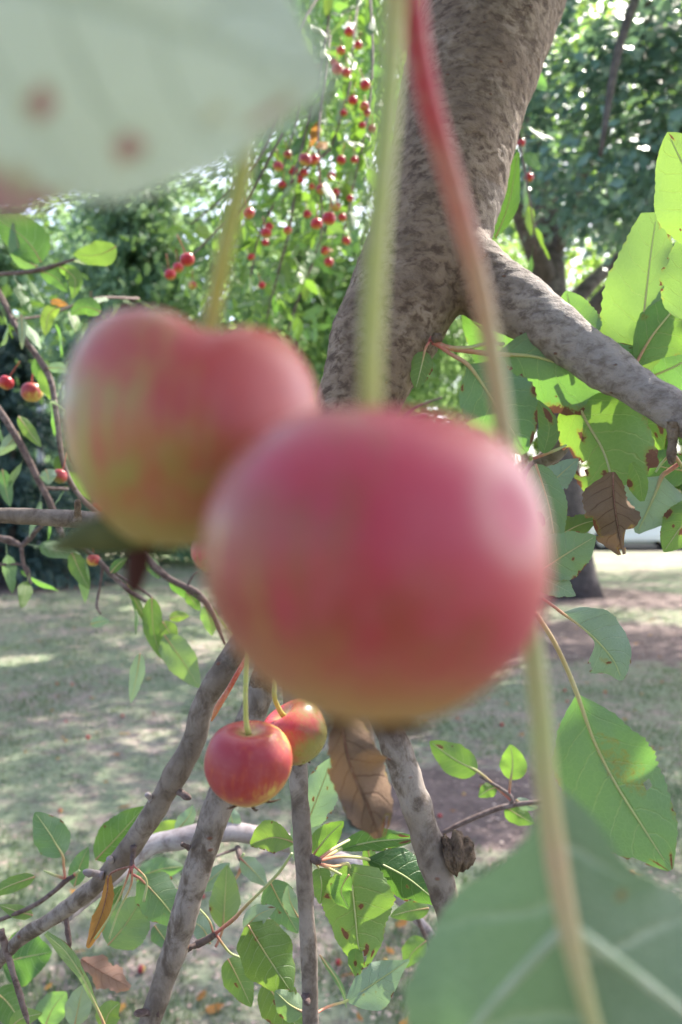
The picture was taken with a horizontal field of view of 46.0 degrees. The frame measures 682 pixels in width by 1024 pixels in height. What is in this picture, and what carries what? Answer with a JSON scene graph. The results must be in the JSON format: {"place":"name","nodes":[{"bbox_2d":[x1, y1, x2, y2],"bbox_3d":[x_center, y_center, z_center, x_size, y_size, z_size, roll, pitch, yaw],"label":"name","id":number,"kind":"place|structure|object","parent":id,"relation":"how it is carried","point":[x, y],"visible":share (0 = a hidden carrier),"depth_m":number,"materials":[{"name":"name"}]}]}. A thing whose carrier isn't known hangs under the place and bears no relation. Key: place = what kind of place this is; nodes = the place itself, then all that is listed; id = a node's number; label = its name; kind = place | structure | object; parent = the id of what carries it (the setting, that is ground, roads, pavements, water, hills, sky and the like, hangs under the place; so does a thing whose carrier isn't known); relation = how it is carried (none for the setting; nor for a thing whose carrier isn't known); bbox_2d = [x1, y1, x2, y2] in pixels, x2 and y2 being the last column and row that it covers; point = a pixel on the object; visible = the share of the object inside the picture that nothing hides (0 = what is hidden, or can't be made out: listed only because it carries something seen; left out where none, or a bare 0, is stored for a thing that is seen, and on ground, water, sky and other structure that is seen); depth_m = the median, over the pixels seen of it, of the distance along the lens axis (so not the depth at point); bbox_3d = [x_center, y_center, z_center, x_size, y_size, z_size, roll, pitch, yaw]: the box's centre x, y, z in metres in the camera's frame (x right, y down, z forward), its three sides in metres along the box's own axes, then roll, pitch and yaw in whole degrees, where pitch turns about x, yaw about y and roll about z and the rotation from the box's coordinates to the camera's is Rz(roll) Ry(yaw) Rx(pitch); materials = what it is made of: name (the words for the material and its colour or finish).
{"place":"outdoors","nodes":[
{"label":"outdoors","id":0,"kind":"place"},
{"bbox_2d":[0,541,681,1023],"bbox_3d":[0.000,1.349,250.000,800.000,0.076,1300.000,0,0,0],"label":"ground","id":1,"kind":"structure","parent":0,"point":[630,575],"depth_m":4.75,"materials":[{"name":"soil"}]},
{"bbox_2d":[37,394,43,553],"bbox_3d":[-6.347,-0.640,17.000,0.189,4.080,0.189,0,0,0],"label":"post","id":2,"kind":"object","parent":1,"relation":"on","point":[40,456],"visible":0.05,"depth_m":16.94,"materials":[{"name":"grey plant"}]},
{"bbox_2d":[0,201,98,543],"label":"distant tree","id":3,"kind":"object","parent":1,"relation":"on","point":[5,262],"visible":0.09,"depth_m":30.22,"materials":[{"name":"green plant"}]},
{"bbox_2d":[13,201,95,456],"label":"distant tree","id":4,"kind":"object","parent":1,"relation":"on","point":[46,223],"visible":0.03,"depth_m":43.23,"materials":[{"name":"green plant"}]},
{"bbox_2d":[0,316,124,590],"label":"spruce tree","id":5,"kind":"object","parent":1,"relation":"on","point":[37,562],"visible":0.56,"depth_m":14.95,"materials":[{"name":"green plant"}]},
{"bbox_2d":[18,183,226,565],"bbox_3d":[-5.401,-4.692,22.152,9.278,12.285,8.580,0,0,0],"label":"cedar tree","id":6,"kind":"object","parent":1,"relation":"on","point":[112,224],"visible":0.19,"depth_m":20.91,"materials":[{"name":"green plant"}]},
{"bbox_2d":[119,1002,125,1012],"bbox_3d":[-0.591,1.323,2.147,0.028,0.006,0.082,-7,-2,16],"label":"fallen leaf","id":7,"kind":"object","parent":1,"relation":"on","point":[122,1005],"visible":0.4,"depth_m":2.15,"materials":[{"name":"orange plant"}]},
{"bbox_2d":[138,964,144,973],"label":"fallen apple","id":8,"kind":"object","parent":1,"relation":"on","point":[141,967],"visible":1,"depth_m":2.33,"materials":[{"name":"red food"}]},
{"bbox_2d":[61,176,289,386],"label":"distant tree","id":9,"kind":"object","parent":1,"relation":"on","point":[192,204],"visible":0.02,"depth_m":40.36,"materials":[{"name":"green plant"}]},
{"bbox_2d":[197,986,206,1000],"bbox_3d":[-0.380,1.320,2.204,0.025,0.010,0.072,0,0,12],"label":"fallen leaf","id":10,"kind":"object","parent":1,"relation":"on","point":[202,994],"visible":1,"depth_m":2.20,"materials":[{"name":"orange plant"}]},
{"bbox_2d":[200,1003,223,1013],"bbox_3d":[-0.343,1.326,2.146,0.084,0.014,0.028,0,21,-45],"label":"fallen leaf","id":11,"kind":"object","parent":1,"relation":"on","point":[212,1007],"visible":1,"depth_m":2.15,"materials":[{"name":"orange plant"}]},
{"bbox_2d":[0,0,555,829],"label":"crabapple tree","id":12,"kind":"object","parent":1,"relation":"on","point":[278,292],"visible":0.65,"depth_m":1.65,"materials":[{"name":"green plant"}]},
{"bbox_2d":[164,254,175,279],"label":"crab apple","id":13,"kind":"object","parent":12,"relation":"attached to","point":[169,274],"visible":1,"depth_m":1.25,"materials":[{"name":"red food"}]},
{"bbox_2d":[173,251,183,272],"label":"crab apple","id":14,"kind":"object","parent":12,"relation":"hanging from","point":[178,267],"visible":0.98,"depth_m":1.38,"materials":[{"name":"red food"}]},
{"bbox_2d":[188,273,196,288],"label":"crab apple","id":15,"kind":"object","parent":12,"relation":"attached to","point":[192,284],"visible":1,"depth_m":1.50,"materials":[{"name":"food"}]},
{"bbox_2d":[243,202,254,218],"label":"crab apple","id":16,"kind":"object","parent":12,"relation":"hanging from","point":[248,212],"visible":0.94,"depth_m":1.25,"materials":[{"name":"red food"}]},
{"bbox_2d":[245,246,254,260],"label":"crab apple","id":17,"kind":"object","parent":12,"relation":"hanging from","point":[250,256],"visible":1,"depth_m":1.50,"materials":[{"name":"red food"}]},
{"bbox_2d":[258,273,265,288],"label":"crab apple","id":18,"kind":"object","parent":12,"relation":"attached to","point":[261,285],"visible":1,"depth_m":1.50,"materials":[{"name":"red food"}]},
{"bbox_2d":[262,238,268,245],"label":"crab apple","id":19,"kind":"object","parent":12,"relation":"hanging from","point":[265,241],"visible":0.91,"depth_m":1.50,"materials":[{"name":"red food"}]},
{"bbox_2d":[261,217,271,237],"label":"crab apple","id":20,"kind":"object","parent":12,"relation":"attached to","point":[266,232],"visible":1,"depth_m":1.38,"materials":[{"name":"red food"}]},
{"bbox_2d":[265,213,272,229],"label":"crab apple","id":21,"kind":"object","parent":12,"relation":"hanging from","point":[269,225],"visible":0.75,"depth_m":1.49,"materials":[{"name":"red food"}]},
{"bbox_2d":[273,149,282,171],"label":"crab apple","id":22,"kind":"object","parent":12,"relation":"hanging from","point":[277,166],"visible":1,"depth_m":1.38,"materials":[{"name":"red food"}]},
{"bbox_2d":[278,170,286,188],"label":"crab apple","id":23,"kind":"object","parent":12,"relation":"attached to","point":[282,184],"visible":1,"depth_m":1.50,"materials":[{"name":"red food"}]},
{"bbox_2d":[283,218,291,234],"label":"crab apple","id":24,"kind":"object","parent":12,"relation":"hanging from","point":[287,230],"visible":1,"depth_m":1.50,"materials":[{"name":"red food"}]},
{"bbox_2d":[283,141,291,158],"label":"crab apple","id":25,"kind":"object","parent":12,"relation":"hanging from","point":[286,153],"visible":1,"depth_m":1.50,"materials":[{"name":"red food"}]},
{"bbox_2d":[288,153,297,174],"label":"crab apple","id":26,"kind":"object","parent":12,"relation":"hanging from","point":[290,171],"visible":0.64,"depth_m":1.49,"materials":[{"name":"red food"}]},
{"bbox_2d":[297,167,303,183],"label":"crab apple","id":27,"kind":"object","parent":12,"relation":"hanging from","point":[300,179],"visible":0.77,"depth_m":1.50,"materials":[{"name":"red food"}]},
{"bbox_2d":[299,169,307,177],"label":"crab apple","id":28,"kind":"object","parent":12,"relation":"hanging from","point":[303,173],"visible":0.94,"depth_m":1.50,"materials":[{"name":"red food"}]},
{"bbox_2d":[303,199,311,218],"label":"crab apple","id":29,"kind":"object","parent":12,"relation":"hanging from","point":[307,214],"visible":1,"depth_m":1.50,"materials":[{"name":"red food"}]},
{"bbox_2d":[309,183,314,189],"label":"crab apple","id":30,"kind":"object","parent":12,"relation":"hanging from","point":[311,186],"visible":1,"depth_m":1.50,"materials":[{"name":"food"}]},
{"bbox_2d":[310,146,318,164],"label":"crab apple","id":31,"kind":"object","parent":12,"relation":"hanging from","point":[315,159],"visible":0.89,"depth_m":1.38,"materials":[{"name":"red food"}]},
{"bbox_2d":[316,170,324,194],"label":"crab apple","id":32,"kind":"object","parent":12,"relation":"hanging from","point":[319,190],"visible":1,"depth_m":1.38,"materials":[{"name":"food"}]},
{"bbox_2d":[321,244,328,254],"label":"crab apple","id":33,"kind":"object","parent":12,"relation":"hanging from","point":[324,250],"visible":0.96,"depth_m":1.50,"materials":[{"name":"red food"}]},
{"bbox_2d":[324,249,333,266],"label":"crab apple","id":34,"kind":"object","parent":12,"relation":"hanging from","point":[329,262],"visible":1,"depth_m":1.49,"materials":[{"name":"red food"}]},
{"bbox_2d":[327,163,335,179],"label":"crab apple","id":35,"kind":"object","parent":12,"relation":"hanging from","point":[331,173],"visible":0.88,"depth_m":1.50,"materials":[{"name":"red food"}]},
{"bbox_2d":[327,50,336,65],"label":"crab apple","id":36,"kind":"object","parent":12,"relation":"hanging from","point":[332,61],"visible":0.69,"depth_m":1.50,"materials":[{"name":"red food"}]},
{"bbox_2d":[331,202,339,211],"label":"crab apple","id":37,"kind":"object","parent":12,"relation":"hanging from","point":[335,207],"visible":0.89,"depth_m":1.49,"materials":[{"name":"food"}]},
{"bbox_2d":[331,46,341,74],"bbox_3d":[-0.007,-0.704,1.260,0.018,0.037,0.019,0,0,44],"label":"crab apple","id":38,"kind":"object","parent":12,"relation":"attached to","point":[336,68],"visible":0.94,"depth_m":1.25,"materials":[{"name":"red food"}]},
{"bbox_2d":[332,182,340,195],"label":"crab apple","id":39,"kind":"object","parent":12,"relation":"hanging from","point":[335,191],"visible":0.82,"depth_m":1.50,"materials":[{"name":"red food"}]},
{"bbox_2d":[336,144,345,164],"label":"crab apple","id":40,"kind":"object","parent":12,"relation":"hanging from","point":[340,159],"visible":1,"depth_m":1.50,"materials":[{"name":"red food"}]},
{"bbox_2d":[337,37,344,54],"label":"crab apple","id":41,"kind":"object","parent":12,"relation":"hanging from","point":[341,50],"visible":0.98,"depth_m":1.50,"materials":[{"name":"red food"}]},
{"bbox_2d":[338,204,345,221],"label":"crab apple","id":42,"kind":"object","parent":12,"relation":"hanging from","point":[341,217],"visible":1,"depth_m":1.50,"materials":[{"name":"red food"}]},
{"bbox_2d":[340,100,346,116],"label":"crab apple","id":43,"kind":"object","parent":12,"relation":"attached to","point":[343,112],"visible":1,"depth_m":1.50,"materials":[{"name":"red food"}]},
{"bbox_2d":[342,56,350,77],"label":"crab apple","id":44,"kind":"object","parent":12,"relation":"attached to","point":[346,72],"visible":0.98,"depth_m":1.49,"materials":[{"name":"red food"}]},
{"bbox_2d":[342,231,350,244],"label":"crab apple","id":45,"kind":"object","parent":12,"relation":"hanging from","point":[346,240],"visible":1,"depth_m":1.50,"materials":[{"name":"red food"}]},
{"bbox_2d":[344,15,353,36],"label":"crab apple","id":46,"kind":"object","parent":12,"relation":"hanging from","point":[348,31],"visible":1,"depth_m":1.49,"materials":[{"name":"red food"}]},
{"bbox_2d":[346,187,353,201],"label":"crab apple","id":47,"kind":"object","parent":12,"relation":"hanging from","point":[350,198],"visible":1,"depth_m":1.50,"materials":[{"name":"red food"}]},
{"bbox_2d":[348,82,357,104],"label":"crab apple","id":48,"kind":"object","parent":12,"relation":"attached to","point":[352,99],"visible":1,"depth_m":1.49,"materials":[{"name":"red food"}]},
{"bbox_2d":[351,156,357,163],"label":"crab apple","id":49,"kind":"object","parent":12,"relation":"hanging from","point":[354,159],"visible":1,"depth_m":1.50,"materials":[{"name":"red food"}]},
{"bbox_2d":[354,33,361,49],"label":"crab apple","id":50,"kind":"object","parent":12,"relation":"attached to","point":[357,44],"visible":1,"depth_m":1.50,"materials":[{"name":"red food"}]},
{"bbox_2d":[359,112,365,128],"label":"crab apple","id":51,"kind":"object","parent":12,"relation":"hanging from","point":[362,124],"visible":1,"depth_m":1.50,"materials":[{"name":"red food"}]},
{"bbox_2d":[360,95,368,111],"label":"crab apple","id":52,"kind":"object","parent":12,"relation":"hanging from","point":[364,105],"visible":1,"depth_m":1.49,"materials":[{"name":"red food"}]},
{"bbox_2d":[359,69,370,90],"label":"crab apple","id":53,"kind":"object","parent":12,"relation":"attached to","point":[365,84],"visible":1,"depth_m":1.38,"materials":[{"name":"red food"}]},
{"bbox_2d":[362,101,370,116],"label":"crab apple","id":54,"kind":"object","parent":12,"relation":"hanging from","point":[367,112],"visible":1,"depth_m":1.50,"materials":[{"name":"red food"}]},
{"bbox_2d":[369,124,373,132],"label":"crab apple","id":55,"kind":"object","parent":12,"relation":"hanging from","point":[371,128],"visible":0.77,"depth_m":1.49,"materials":[{"name":"red food"}]},
{"bbox_2d":[517,127,525,146],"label":"crab apple","id":56,"kind":"object","parent":12,"relation":"hanging from","point":[522,141],"visible":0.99,"depth_m":1.29,"materials":[{"name":"red food"}]},
{"bbox_2d":[524,170,533,181],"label":"crab apple","id":57,"kind":"object","parent":12,"relation":"hanging from","point":[530,176],"visible":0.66,"depth_m":1.29,"materials":[{"name":"red food"}]},
{"bbox_2d":[221,200,364,382],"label":"distant tree","id":58,"kind":"object","parent":1,"relation":"on","point":[283,332],"depth_m":43.22,"materials":[{"name":"green plant"}]},
{"bbox_2d":[88,51,577,419],"bbox_3d":[0.429,-5.659,21.870,13.249,14.218,8.787,0,0,-36],"label":"leafy tree","id":59,"kind":"object","parent":1,"relation":"on","point":[442,368],"visible":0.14,"depth_m":20.48,"materials":[{"name":"green plant"}]},
{"bbox_2d":[336,959,341,965],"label":"fallen apple","id":60,"kind":"object","parent":1,"relation":"on","point":[338,962],"visible":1,"depth_m":2.36,"materials":[{"name":"red food"}]},
{"bbox_2d":[0,0,681,1023],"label":"crabapple tree","id":61,"kind":"object","parent":1,"relation":"on","point":[562,912],"visible":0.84,"depth_m":0.39,"materials":[{"name":"green plant"}]},
{"bbox_2d":[0,361,19,389],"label":"crab apple","id":62,"kind":"object","parent":61,"relation":"hanging from","point":[7,383],"visible":1,"depth_m":0.90,"materials":[{"name":"red food"}]},
{"bbox_2d":[21,358,42,401],"bbox_3d":[-0.346,-0.149,0.900,0.024,0.051,0.024,0,0,0],"label":"crab apple","id":63,"kind":"object","parent":61,"relation":"hanging from","point":[31,392],"visible":0.84,"depth_m":0.89,"materials":[{"name":"red food"}]},
{"bbox_2d":[54,453,67,482],"bbox_3d":[-0.287,-0.045,0.820,0.015,0.031,0.015,0,0,-19],"label":"crab apple","id":64,"kind":"object","parent":61,"relation":"attached to","point":[62,476],"visible":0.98,"depth_m":0.82,"materials":[{"name":"red food"}]},
{"bbox_2d":[86,554,99,565],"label":"crab apple","id":65,"kind":"object","parent":61,"relation":"hanging from","point":[92,559],"visible":0.9,"depth_m":0.74,"materials":[{"name":"red food"}]},
{"bbox_2d":[47,147,319,593],"bbox_3d":[-0.018,-0.030,0.095,0.032,0.079,0.031,0,0,0],"label":"crab apple","id":66,"kind":"object","parent":61,"relation":"hanging from","point":[167,417],"visible":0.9,"depth_m":0.08,"materials":[{"name":"red food"}]},
{"bbox_2d":[177,235,194,266],"bbox_3d":[-0.191,-0.320,0.990,0.020,0.036,0.020,0,0,0],"label":"crab apple","id":67,"kind":"object","parent":61,"relation":"attached to","point":[187,259],"visible":1,"depth_m":0.98,"materials":[{"name":"red food"}]},
{"bbox_2d":[191,547,201,570],"bbox_3d":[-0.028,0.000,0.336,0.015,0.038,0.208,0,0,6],"label":"crab apple","id":68,"kind":"object","parent":61,"relation":"attached to","point":[196,553],"visible":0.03,"depth_m":0.23,"materials":[{"name":"food"}]},
{"bbox_2d":[204,664,292,810],"bbox_3d":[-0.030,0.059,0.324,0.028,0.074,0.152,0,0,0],"label":"crab apple","id":69,"kind":"object","parent":61,"relation":"attached to","point":[247,762],"visible":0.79,"depth_m":0.25,"materials":[{"name":"red food"}]},
{"bbox_2d":[264,690,326,765],"bbox_3d":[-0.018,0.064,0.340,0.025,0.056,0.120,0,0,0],"label":"crab apple","id":70,"kind":"object","parent":61,"relation":"hanging from","point":[289,720],"visible":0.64,"depth_m":0.28,"materials":[{"name":"red food"}]},
{"bbox_2d":[299,140,311,166],"bbox_3d":[-0.051,-0.517,1.156,0.018,0.039,0.018,0,0,0],"label":"crab apple","id":71,"kind":"object","parent":61,"relation":"hanging from","point":[305,159],"visible":1,"depth_m":1.15,"materials":[{"name":"red food"}]},
{"bbox_2d":[310,203,321,229],"bbox_3d":[-0.038,-0.463,1.261,0.019,0.039,0.018,0,0,0],"label":"crab apple","id":72,"kind":"object","parent":61,"relation":"attached to","point":[316,223],"visible":1,"depth_m":1.25,"materials":[{"name":"red food"}]},
{"bbox_2d":[322,195,335,224],"bbox_3d":[-0.016,-0.401,1.067,0.018,0.040,0.018,0,0,0],"label":"crab apple","id":73,"kind":"object","parent":61,"relation":"attached to","point":[329,218],"visible":1,"depth_m":1.06,"materials":[{"name":"red food"}]},
{"bbox_2d":[202,0,550,742],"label":"crab apple","id":74,"kind":"object","parent":61,"relation":"hanging from","point":[370,560],"visible":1,"depth_m":0.06,"materials":[{"name":"red food"}]},
{"bbox_2d":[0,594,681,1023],"bbox_3d":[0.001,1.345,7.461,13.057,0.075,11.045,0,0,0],"label":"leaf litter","id":75,"kind":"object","parent":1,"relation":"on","point":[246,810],"visible":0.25,"depth_m":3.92,"materials":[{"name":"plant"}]},
{"bbox_2d":[357,1012,363,1022],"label":"fallen leaf","id":76,"kind":"object","parent":1,"relation":"on","point":[359,1017],"visible":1,"depth_m":2.08,"materials":[{"name":"brown plant"}]},
{"bbox_2d":[385,944,393,953],"bbox_3d":[0.145,1.312,2.412,0.021,0.006,0.062,-1,0,-22],"label":"fallen leaf","id":77,"kind":"object","parent":1,"relation":"on","point":[390,950],"visible":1,"depth_m":2.41,"materials":[{"name":"orange plant"}]},
{"bbox_2d":[393,920,406,927],"bbox_3d":[0.191,1.323,2.587,0.028,0.007,0.082,19,12,39],"label":"fallen leaf","id":78,"kind":"object","parent":1,"relation":"on","point":[401,923],"visible":0.73,"depth_m":2.59,"materials":[{"name":"orange plant"}]},
{"bbox_2d":[313,227,519,415],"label":"distant tree","id":79,"kind":"object","parent":1,"relation":"on","point":[459,364],"depth_m":40.19,"materials":[{"name":"green plant"}]},
{"bbox_2d":[227,0,681,598],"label":"shade tree","id":80,"kind":"object","parent":1,"relation":"on","point":[607,60],"visible":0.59,"depth_m":7.83,"materials":[{"name":"green plant"}]},
{"bbox_2d":[435,226,608,475],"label":"distant tree","id":81,"kind":"object","parent":1,"relation":"on","point":[526,458],"visible":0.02,"depth_m":42.54,"materials":[{"name":"green plant"}]},
{"bbox_2d":[492,3,680,292],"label":"sunlit tree","id":82,"kind":"object","parent":1,"relation":"on","point":[595,263],"visible":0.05,"depth_m":19.88,"materials":[{"name":"green plant"}]},
{"bbox_2d":[565,202,681,493],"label":"distant tree","id":83,"kind":"object","parent":1,"relation":"on","point":[679,439],"depth_m":39.86,"materials":[{"name":"green plant"}]},
{"bbox_2d":[12,0,680,475],"label":"sky","id":84,"kind":"structure","parent":0,"point":[600,6],"materials":[{"name":"white"}]},
{"bbox_2d":[594,544,681,550],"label":"road","id":85,"kind":"structure","parent":0,"point":[641,547],"depth_m":29.48,"materials":[{"name":"grey asphalt"}]},
{"bbox_2d":[589,526,681,549],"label":"parked car","id":86,"kind":"object","parent":85,"relation":"on","point":[653,535],"visible":0.24,"depth_m":28.35,"materials":[{"name":"white paint"}]}
]}

